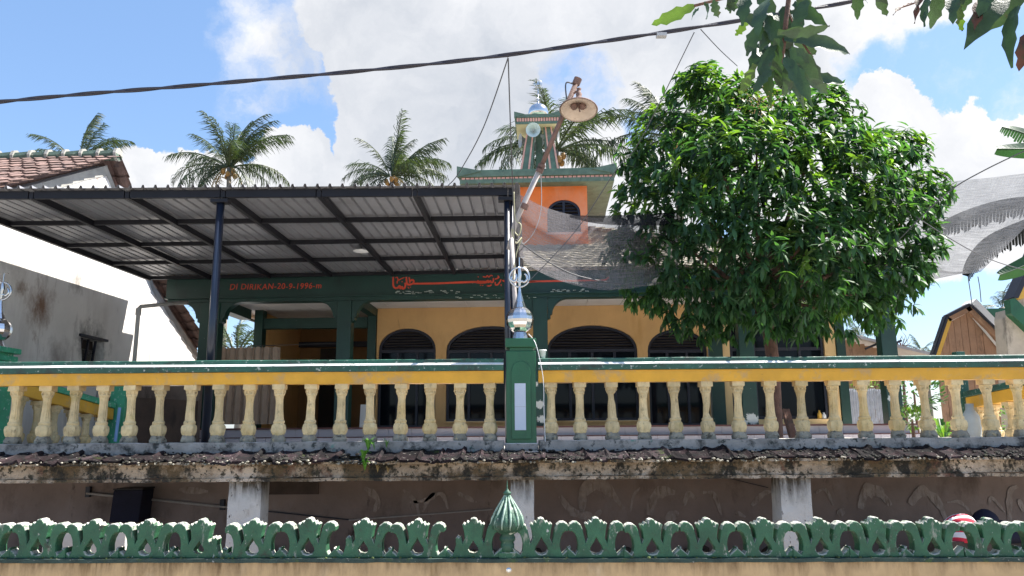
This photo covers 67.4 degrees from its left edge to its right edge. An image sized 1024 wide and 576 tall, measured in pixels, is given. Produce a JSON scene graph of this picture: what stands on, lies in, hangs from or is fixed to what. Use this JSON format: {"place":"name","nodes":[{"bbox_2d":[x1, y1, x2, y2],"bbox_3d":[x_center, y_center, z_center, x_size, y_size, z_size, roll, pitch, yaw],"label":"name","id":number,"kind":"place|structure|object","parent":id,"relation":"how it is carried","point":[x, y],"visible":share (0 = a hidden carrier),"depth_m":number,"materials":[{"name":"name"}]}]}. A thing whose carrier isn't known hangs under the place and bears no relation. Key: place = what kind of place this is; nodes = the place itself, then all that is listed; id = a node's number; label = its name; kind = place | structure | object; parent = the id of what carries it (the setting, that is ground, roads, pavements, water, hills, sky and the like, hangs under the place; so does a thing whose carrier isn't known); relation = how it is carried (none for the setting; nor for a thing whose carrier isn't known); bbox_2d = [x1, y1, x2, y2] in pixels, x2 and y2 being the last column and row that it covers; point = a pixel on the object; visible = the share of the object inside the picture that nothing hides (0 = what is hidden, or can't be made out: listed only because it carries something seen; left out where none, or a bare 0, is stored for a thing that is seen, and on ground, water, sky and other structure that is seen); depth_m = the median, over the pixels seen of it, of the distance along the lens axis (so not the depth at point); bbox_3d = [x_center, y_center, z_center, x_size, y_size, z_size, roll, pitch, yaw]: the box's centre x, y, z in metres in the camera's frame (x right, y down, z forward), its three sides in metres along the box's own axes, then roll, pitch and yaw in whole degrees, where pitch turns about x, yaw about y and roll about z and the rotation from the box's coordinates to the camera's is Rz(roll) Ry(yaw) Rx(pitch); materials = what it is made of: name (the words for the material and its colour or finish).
{"place":"outdoors","nodes":[
{"label":"outdoors","id":0,"kind":"place"},
{"bbox_2d":[0,148,198,443],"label":"white house","id":1,"kind":"structure","parent":0,"point":[60,304],"depth_m":12.37,"materials":[{"name":"paint"}]},
{"bbox_2d":[359,404,365,426],"bbox_3d":[-2.830,2.450,14.677,0.145,0.445,0.070,-1,-11,2],"label":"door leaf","id":2,"kind":"object","parent":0,"point":[362,413],"visible":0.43,"depth_m":14.68,"materials":[{"name":"plastic"}]},
{"bbox_2d":[0,0,851,103],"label":"power cable","id":3,"kind":"object","parent":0,"point":[662,34],"visible":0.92,"depth_m":6.98,"materials":[{"name":"black rubber"}]},
{"bbox_2d":[448,57,508,184],"bbox_3d":[-0.371,-1.656,8.024,0.054,0.559,2.176,3,-11,-19],"label":"wire","id":4,"kind":"object","parent":3,"relation":"hanging from","point":[485,121],"visible":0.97,"depth_m":7.70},
{"bbox_2d":[508,59,515,266],"bbox_3d":[-0.004,-1.174,7.826,0.028,1.610,1.858,-1,-11,2],"label":"wire","id":5,"kind":"object","parent":3,"relation":"hanging from","point":[511,160],"visible":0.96,"depth_m":8.11,"materials":[{"name":"black metal"}]},
{"bbox_2d":[700,29,736,65],"bbox_3d":[2.168,-2.463,7.932,0.028,0.498,1.904,-6,-12,26],"label":"wire","id":6,"kind":"object","parent":3,"relation":"attached to","point":[717,47],"visible":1,"depth_m":7.61,"materials":[{"name":"grey metal"}]},
{"bbox_2d":[78,445,817,461],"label":"terrace floor","id":7,"kind":"structure","parent":0,"point":[353,457],"depth_m":8.13,"materials":[{"name":"concrete"}]},
{"bbox_2d":[0,273,21,443],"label":"pillar","id":8,"kind":"structure","parent":7,"relation":"on","point":[7,354],"depth_m":9.12,"materials":[{"name":"green paint"}]},
{"bbox_2d":[20,387,115,443],"bbox_3d":[-5.755,1.635,9.840,0.260,0.932,1.496,-4,-11,17],"label":"balustrade","id":9,"kind":"object","parent":7,"relation":"on","point":[88,407],"visible":0.44,"depth_m":9.72,"materials":[{"name":"green paint"}]},
{"bbox_2d":[107,386,126,442],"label":"pillar","id":10,"kind":"structure","parent":7,"relation":"on","point":[118,396],"depth_m":10.56,"materials":[{"name":"green paint"}]},
{"bbox_2d":[114,407,120,441],"bbox_3d":[-5.353,1.852,10.419,0.044,0.458,0.094,1,-11,-5],"label":"leaning pipe","id":11,"kind":"object","parent":10,"relation":"attached to","point":[117,424],"visible":1,"depth_m":10.40,"materials":[{"name":"blue plastic"}]},
{"bbox_2d":[107,386,202,442],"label":"side wall","id":12,"kind":"structure","parent":7,"relation":"on","point":[175,403],"depth_m":12.61,"materials":[{"name":"paint"}]},
{"bbox_2d":[132,300,187,360],"bbox_3d":[-5.466,1.277,11.859,0.098,2.375,1.086,-3,-11,15],"label":"drain pipe","id":13,"kind":"object","parent":7,"relation":"on","point":[137,325],"visible":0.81,"depth_m":11.51,"materials":[{"name":"grey plastic"}]},
{"bbox_2d":[0,358,503,456],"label":"balustrade","id":14,"kind":"object","parent":7,"relation":"on","point":[76,378],"visible":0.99,"depth_m":8.07,"materials":[{"name":"yellow paint"}]},
{"bbox_2d":[0,182,523,442],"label":"canopy","id":15,"kind":"object","parent":7,"relation":"on","point":[193,231],"visible":1,"depth_m":10.39,"materials":[{"name":"black metal"}]},
{"bbox_2d":[353,247,368,252],"bbox_3d":[-2.295,-0.584,11.720,0.260,0.088,0.260,0,-11,0],"label":"pendant lamp","id":16,"kind":"object","parent":15,"relation":"hanging from","point":[361,250],"visible":0.94,"depth_m":11.66,"materials":[{"name":"white plastic"}]},
{"bbox_2d":[164,80,920,445],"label":"mosque","id":17,"kind":"structure","parent":7,"relation":"on","point":[436,316],"depth_m":14.87,"materials":[{"name":"yellow paint"}]},
{"bbox_2d":[222,343,335,423],"bbox_3d":[-4.296,1.725,13.876,2.561,1.446,0.110,-1,-11,2],"label":"curtain","id":18,"kind":"object","parent":17,"relation":"hanging from","point":[234,407],"visible":0.46,"depth_m":13.86,"materials":[{"name":"brown fabric"}]},
{"bbox_2d":[318,348,335,427],"bbox_3d":[-4.071,2.306,17.646,0.716,1.838,0.057,-1,-11,2],"label":"inner door","id":19,"kind":"structure","parent":17,"relation":"in","point":[325,405],"depth_m":17.57,"materials":[{"name":"black wood"}]},
{"bbox_2d":[377,329,435,426],"bbox_3d":[-2.054,1.768,15.114,1.140,1.931,0.108,-1,-11,2],"label":"window","id":20,"kind":"structure","parent":17,"relation":"in","point":[403,343],"depth_m":15.06,"materials":[{"name":"black glass"}]},
{"bbox_2d":[443,326,529,423],"bbox_3d":[-0.403,1.684,15.003,1.848,1.888,0.208,-1,-11,2],"label":"window","id":21,"kind":"structure","parent":17,"relation":"in","point":[489,341],"depth_m":15.07,"materials":[{"name":"black glass"}]},
{"bbox_2d":[518,133,535,149],"bbox_3d":[0.382,-3.471,18.179,0.465,0.372,0.331,0,-11,0],"label":"horn speaker","id":22,"kind":"object","parent":17,"relation":"attached to","point":[521,140],"visible":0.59,"depth_m":18.24},
{"bbox_2d":[526,123,539,136],"bbox_3d":[0.485,-3.598,17.858,0.339,0.345,0.455,0,-11,0],"label":"horn speaker","id":23,"kind":"object","parent":17,"relation":"attached to","point":[532,129],"visible":1,"depth_m":17.70},
{"bbox_2d":[540,132,558,144],"bbox_3d":[0.900,-3.586,18.160,0.460,0.372,0.335,0,-11,0],"label":"horn speaker","id":24,"kind":"object","parent":17,"relation":"attached to","point":[556,139],"visible":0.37,"depth_m":18.20},
{"bbox_2d":[547,200,580,234],"bbox_3d":[1.134,-1.543,16.805,0.784,0.806,0.200,-1,-11,2],"label":"window","id":25,"kind":"structure","parent":17,"relation":"in","point":[562,206],"depth_m":16.83,"materials":[{"name":"black glass"}]},
{"bbox_2d":[548,326,638,422],"bbox_3d":[1.565,1.662,14.917,1.827,1.877,0.208,-1,-11,2],"label":"window","id":26,"kind":"structure","parent":17,"relation":"in","point":[583,341],"depth_m":14.93,"materials":[{"name":"black glass"}]},
{"bbox_2d":[648,330,709,424],"bbox_3d":[3.207,1.729,14.881,1.141,1.850,0.108,-1,-11,2],"label":"window","id":27,"kind":"structure","parent":17,"relation":"in","point":[690,403],"depth_m":14.81,"materials":[{"name":"black glass"}]},
{"bbox_2d":[729,308,828,418],"bbox_3d":[5.105,1.449,14.801,1.780,2.127,0.070,-1,-11,2],"label":"window","id":28,"kind":"structure","parent":17,"relation":"in","point":[816,392],"depth_m":14.69,"materials":[{"name":"black glass"}]},
{"bbox_2d":[817,410,821,418],"bbox_3d":[5.785,2.382,14.453,0.080,0.160,0.080,0,-11,0],"label":"bottle","id":29,"kind":"object","parent":17,"relation":"on","point":[819,415],"visible":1,"depth_m":14.42,"materials":[{"name":"yellow plastic"}]},
{"bbox_2d":[506,76,597,307],"bbox_3d":[0.429,-0.346,8.395,1.116,4.212,0.421,-3,-11,15],"label":"lamp pole","id":30,"kind":"object","parent":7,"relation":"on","point":[578,108],"visible":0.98,"depth_m":8.72,"materials":[{"name":"metal"}]},
{"bbox_2d":[511,192,521,279],"bbox_3d":[0.054,-0.587,8.629,0.121,1.041,0.074,0,-11,0],"label":"wire","id":31,"kind":"object","parent":30,"relation":"attached to","point":[520,239],"visible":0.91,"depth_m":8.63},
{"bbox_2d":[516,182,541,244],"bbox_3d":[0.369,-1.354,11.691,0.155,2.756,5.531,-1,-11,5],"label":"wire","id":32,"kind":"object","parent":30,"relation":"hanging from","point":[540,212],"visible":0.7,"depth_m":12.49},
{"bbox_2d":[515,239,646,285],"bbox_3d":[0.832,-0.277,9.204,1.862,0.401,0.123,5,-12,-28],"label":"wire","id":33,"kind":"object","parent":30,"relation":"attached to","point":[575,274],"visible":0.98,"depth_m":9.18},
{"bbox_2d":[598,59,959,437],"bbox_3d":[3.737,-0.567,10.518,4.586,5.387,3.708,9,-14,-42],"label":"mango tree","id":34,"kind":"object","parent":7,"relation":"on","point":[786,278],"visible":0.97,"depth_m":9.80,"materials":[{"name":"green plant"}]},
{"bbox_2d":[514,192,677,289],"bbox_3d":[1.067,-0.498,9.566,2.438,1.061,0.427,4,-12,-23],"label":"shade net","id":35,"kind":"object","parent":34,"relation":"attached to","point":[607,236],"visible":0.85,"depth_m":9.63,"materials":[{"name":"grey fabric"}]},
{"bbox_2d":[570,213,677,224],"bbox_3d":[1.391,-0.888,9.575,1.562,0.246,0.116,4,-11,-22],"label":"folded net","id":36,"kind":"object","parent":34,"relation":"attached to","point":[646,219],"visible":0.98,"depth_m":9.66,"materials":[{"name":"grey fabric"}]},
{"bbox_2d":[897,269,966,298],"bbox_3d":[5.784,-0.101,10.592,1.031,0.556,0.064,0,-11,0],"label":"folded net","id":37,"kind":"object","parent":34,"relation":"hanging from","point":[946,273],"visible":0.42,"depth_m":10.61,"materials":[{"name":"grey fabric"}]},
{"bbox_2d":[851,172,1023,269],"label":"wire","id":38,"kind":"object","parent":34,"relation":"attached to","point":[937,230],"visible":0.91,"depth_m":9.75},
{"bbox_2d":[883,151,1023,255],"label":"wire","id":39,"kind":"object","parent":34,"relation":"attached to","point":[952,189],"visible":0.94,"depth_m":9.03,"materials":[{"name":"black metal"}]},
{"bbox_2d":[897,173,1023,273],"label":"shade net","id":40,"kind":"object","parent":34,"relation":"attached to","point":[988,226],"visible":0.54,"depth_m":11.16,"materials":[{"name":"grey fabric"}]},
{"bbox_2d":[538,355,1023,451],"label":"balustrade","id":41,"kind":"object","parent":7,"relation":"on","point":[953,372],"visible":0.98,"depth_m":8.07,"materials":[{"name":"yellow paint"}]},
{"bbox_2d":[539,349,546,357],"bbox_3d":[0.327,0.705,8.190,0.086,0.090,0.085,0,-11,0],"label":"plastic cup","id":42,"kind":"object","parent":41,"relation":"on","point":[542,352],"visible":0.97,"depth_m":8.16,"materials":[{"name":"white plastic"}]},
{"bbox_2d":[782,409,795,437],"bbox_3d":[3.744,1.882,10.325,0.100,0.513,0.249,1,-11,-10],"label":"trunk","id":43,"kind":"object","parent":7,"relation":"on","point":[789,423],"visible":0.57,"depth_m":10.34,"materials":[{"name":"brown wood"}]},
{"bbox_2d":[849,389,883,423],"bbox_3d":[7.752,2.752,16.772,0.761,1.101,0.034,0,-11,0],"label":"zinc fence","id":44,"kind":"object","parent":7,"relation":"on","point":[875,411],"visible":0.44,"depth_m":16.81,"materials":[{"name":"grey metal"}]},
{"bbox_2d":[850,381,902,404],"bbox_3d":[8.448,2.639,17.810,1.237,1.696,1.235,0,-11,0],"label":"bush","id":45,"kind":"object","parent":7,"relation":"on","point":[870,386],"visible":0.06,"depth_m":17.86,"materials":[{"name":"green plant"}]},
{"bbox_2d":[878,380,948,432],"bbox_3d":[7.018,2.007,13.341,1.138,1.313,1.174,0,-11,0],"label":"shrub","id":46,"kind":"object","parent":7,"relation":"on","point":[932,402],"visible":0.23,"depth_m":13.21,"materials":[{"name":"green plant"}]},
{"bbox_2d":[900,404,931,437],"bbox_3d":[5.741,1.948,11.023,0.575,0.594,0.597,0,-11,0],"label":"shrub","id":47,"kind":"object","parent":7,"relation":"on","point":[912,428],"visible":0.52,"depth_m":10.99,"materials":[{"name":"green plant"}]},
{"bbox_2d":[933,418,950,437],"bbox_3d":[5.071,1.704,9.034,0.440,0.350,0.439,0,-11,0],"label":"potted plant","id":48,"kind":"object","parent":7,"relation":"on","point":[943,431],"visible":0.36,"depth_m":9.00,"materials":[{"name":"green plant"}]},
{"bbox_2d":[930,299,1001,436],"bbox_3d":[8.440,1.486,14.010,1.655,2.564,0.390,0,-11,0],"label":"brown hut","id":49,"kind":"object","parent":7,"relation":"on","point":[967,328],"visible":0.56,"depth_m":14.04,"materials":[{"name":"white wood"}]},
{"bbox_2d":[963,404,981,436],"bbox_3d":[5.945,1.770,9.936,0.230,0.540,0.230,0,-11,0],"label":"jar","id":50,"kind":"object","parent":7,"relation":"on","point":[972,416],"visible":0.62,"depth_m":9.85,"materials":[{"name":"grey ceramic"}]},
{"bbox_2d":[963,382,1023,436],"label":"balustrade","id":51,"kind":"object","parent":7,"relation":"on","point":[1001,394],"visible":0.29,"depth_m":9.63,"materials":[{"name":"yellow paint"}]},
{"bbox_2d":[999,406,1005,430],"bbox_3d":[7.395,1.910,11.330,0.890,0.759,0.938,0,-11,0],"label":"shrub","id":52,"kind":"object","parent":7,"relation":"on","point":[1004,429],"visible":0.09,"depth_m":11.24,"materials":[{"name":"green plant"}]},
{"bbox_2d":[0,0,1023,430],"label":"sky","id":53,"kind":"structure","parent":0,"point":[918,76],"materials":[{"name":"blue"}]},
{"bbox_2d":[652,0,1023,129],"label":"mango branch","id":54,"kind":"object","parent":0,"point":[796,71],"visible":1,"depth_m":3.50,"materials":[{"name":"green plant"}]},
{"bbox_2d":[844,321,875,337],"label":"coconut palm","id":55,"kind":"object","parent":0,"point":[855,327],"visible":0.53,"depth_m":60.51,"materials":[{"name":"green plant"}]},
{"bbox_2d":[845,335,929,388],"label":"brown shed","id":56,"kind":"structure","parent":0,"point":[867,347],"depth_m":19.01,"materials":[{"name":"brown wood"}]},
{"bbox_2d":[952,351,968,412],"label":"pillar","id":57,"kind":"structure","parent":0,"point":[964,386],"depth_m":10.32,"materials":[{"name":"green paint"}]},
{"bbox_2d":[941,198,1023,234],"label":"shade net","id":58,"kind":"object","parent":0,"point":[973,220],"visible":0.24,"depth_m":12.04,"materials":[{"name":"grey fabric"}]},
{"bbox_2d":[962,222,1023,280],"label":"banana leaf","id":59,"kind":"object","parent":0,"point":[1017,239],"visible":0.41,"depth_m":11.65,"materials":[{"name":"green plant"}]},
{"bbox_2d":[995,143,1023,158],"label":"banana leaf","id":60,"kind":"object","parent":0,"point":[1008,150],"visible":0.99,"depth_m":12.66,"materials":[{"name":"green plant"}]},
{"bbox_2d":[997,256,1023,280],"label":"banana leaf","id":61,"kind":"object","parent":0,"point":[1006,272],"visible":0.99,"depth_m":12.29,"materials":[{"name":"green plant"}]},
{"bbox_2d":[1000,125,1023,142],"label":"banana leaf","id":62,"kind":"object","parent":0,"point":[1018,131],"visible":1,"depth_m":13.78,"materials":[{"name":"green plant"}]},
{"label":"ground","id":63,"kind":"structure","parent":0,"visible":0},
{"bbox_2d":[26,113,135,151],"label":"coconut palm","id":64,"kind":"object","parent":63,"relation":"on","point":[112,143],"visible":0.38,"depth_m":46.53,"materials":[{"name":"green plant"}]},
{"bbox_2d":[42,524,150,552],"bbox_3d":[-3.846,2.622,7.170,0.745,0.736,0.650,0,-11,0],"label":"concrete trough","id":65,"kind":"object","parent":63,"relation":"on","point":[121,539],"depth_m":6.91,"materials":[{"name":"grey concrete"}]},
{"bbox_2d":[189,306,253,427],"bbox_3d":[-9.374,3.502,26.044,4.991,6.103,3.388,-4,-11,21],"label":"coconut palm","id":66,"kind":"object","parent":63,"relation":"on","point":[237,336],"visible":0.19,"depth_m":25.63,"materials":[{"name":"green plant"}]},
{"bbox_2d":[163,111,294,342],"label":"coconut palm","id":67,"kind":"object","parent":63,"relation":"on","point":[234,152],"visible":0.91,"depth_m":41.75,"materials":[{"name":"green plant"}]},
{"bbox_2d":[342,108,451,185],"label":"coconut palm","id":68,"kind":"object","parent":63,"relation":"on","point":[398,163],"visible":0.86,"depth_m":43.87,"materials":[{"name":"green plant"}]},
{"bbox_2d":[41,545,767,552],"bbox_3d":[0.023,2.959,7.586,12.309,0.451,3.103,0,-11,0],"label":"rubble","id":69,"kind":"object","parent":63,"relation":"on","point":[704,549],"depth_m":8.91,"materials":[{"name":"grey stone"}]},
{"bbox_2d":[0,482,1023,575],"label":"garden wall","id":70,"kind":"structure","parent":63,"relation":"on","point":[1003,557],"depth_m":5.76,"materials":[{"name":"green paint"}]},
{"bbox_2d":[0,472,1023,552],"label":"retaining wall","id":71,"kind":"structure","parent":63,"relation":"on","point":[453,505],"depth_m":9.18,"materials":[{"name":"brown paint"}]},
{"bbox_2d":[109,487,154,522],"bbox_3d":[-4.459,2.540,9.017,0.367,0.380,0.310,0,-11,0],"label":"black box","id":72,"kind":"object","parent":71,"relation":"attached to","point":[131,504],"visible":0.94,"depth_m":8.89,"materials":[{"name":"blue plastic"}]},
{"bbox_2d":[85,487,227,509],"bbox_3d":[-4.225,2.508,9.163,1.725,0.278,0.054,0,-11,0],"label":"conduit pipe","id":73,"kind":"object","parent":71,"relation":"attached to","point":[89,493],"visible":0.76,"depth_m":9.13,"materials":[{"name":"black plastic"}]},
{"bbox_2d":[0,459,1023,552],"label":"terrace edge","id":74,"kind":"object","parent":63,"relation":"on","point":[249,490],"visible":0.7,"depth_m":7.54,"materials":[{"name":"concrete"}]},
{"bbox_2d":[0,443,1023,467],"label":"tiled eave","id":75,"kind":"object","parent":74,"relation":"on","point":[721,453],"visible":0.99,"depth_m":7.56,"materials":[{"name":"tile"}]},
{"bbox_2d":[360,438,374,469],"bbox_3d":[-1.422,1.622,7.536,0.174,0.322,0.252,0,-11,0],"label":"weed","id":76,"kind":"object","parent":75,"relation":"attached to","point":[368,442],"visible":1,"depth_m":7.48,"materials":[{"name":"green plant"}]},
{"bbox_2d":[372,438,389,449],"bbox_3d":[-1.346,1.593,7.845,0.230,0.119,0.108,0,-11,0],"label":"grass tuft","id":77,"kind":"object","parent":75,"relation":"on","point":[386,443],"visible":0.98,"depth_m":7.85,"materials":[{"name":"green plant"}]},
{"bbox_2d":[505,257,537,450],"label":"pillar","id":78,"kind":"structure","parent":74,"relation":"on","point":[521,425],"depth_m":8.03,"materials":[{"name":"green paint"}]},
{"bbox_2d":[529,334,545,441],"bbox_3d":[0.246,1.029,8.018,0.203,1.128,0.058,-8,-13,36],"label":"wire","id":79,"kind":"object","parent":78,"relation":"hanging from","point":[543,384],"visible":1,"depth_m":7.98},
{"bbox_2d":[528,32,694,281],"bbox_3d":[1.119,-1.198,7.926,0.503,2.054,2.225,10,-15,-43],"label":"wire","id":80,"kind":"object","parent":78,"relation":"attached to","point":[622,161],"visible":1,"depth_m":8.23,"materials":[{"name":"black metal"}]},
{"bbox_2d":[474,78,634,169],"bbox_3d":[1.737,-0.856,30.795,6.623,16.213,6.337,0,-11,0],"label":"coconut palm","id":81,"kind":"object","parent":63,"relation":"on","point":[571,151],"visible":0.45,"depth_m":31.22,"materials":[{"name":"green plant"}]},
{"bbox_2d":[595,70,712,219],"bbox_3d":[6.001,-0.938,31.860,5.128,16.707,3.543,0,-11,0],"label":"coconut palm","id":82,"kind":"object","parent":63,"relation":"on","point":[647,94],"visible":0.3,"depth_m":32.16,"materials":[{"name":"green plant"}]},
{"bbox_2d":[897,334,911,425],"bbox_3d":[20.321,5.540,39.630,0.924,6.615,0.648,3,-11,-18],"label":"bare tree","id":83,"kind":"object","parent":63,"relation":"on","point":[904,393],"visible":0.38,"depth_m":39.64,"materials":[{"name":"plant"}]},
{"bbox_2d":[904,334,933,417],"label":"coconut palm","id":84,"kind":"object","parent":63,"relation":"on","point":[920,348],"visible":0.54,"depth_m":62.01,"materials":[{"name":"green plant"}]},
{"bbox_2d":[927,514,991,551],"bbox_3d":[4.297,2.549,7.269,0.540,0.804,0.362,0,-11,0],"label":"cloth bundle","id":85,"kind":"object","parent":63,"relation":"on","point":[959,538],"visible":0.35,"depth_m":7.18,"materials":[{"name":"red fabric"}]},
{"bbox_2d":[941,509,1020,546],"bbox_3d":[4.665,2.616,7.656,1.187,0.811,0.389,0,-11,0],"label":"dark bundle","id":86,"kind":"object","parent":63,"relation":"on","point":[987,513],"visible":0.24,"depth_m":7.60,"materials":[{"name":"fabric"}]},
{"bbox_2d":[986,308,1004,317],"bbox_3d":[10.593,1.785,16.082,1.369,2.708,0.300,0,-11,0],"label":"green ledge","id":87,"kind":"object","parent":63,"relation":"on","point":[992,311],"depth_m":16.18,"materials":[{"name":"paint"}]},
{"bbox_2d":[983,282,1010,307],"bbox_3d":[19.510,3.381,30.255,2.323,7.468,1.618,0,-11,0],"label":"coconut palm","id":88,"kind":"object","parent":63,"relation":"on","point":[1000,302],"visible":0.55,"depth_m":30.70,"materials":[{"name":"green plant"}]},
{"bbox_2d":[994,254,1023,436],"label":"gate house","id":89,"kind":"structure","parent":63,"relation":"on","point":[1009,327],"depth_m":12.67,"materials":[{"name":"white paint"}]}
]}

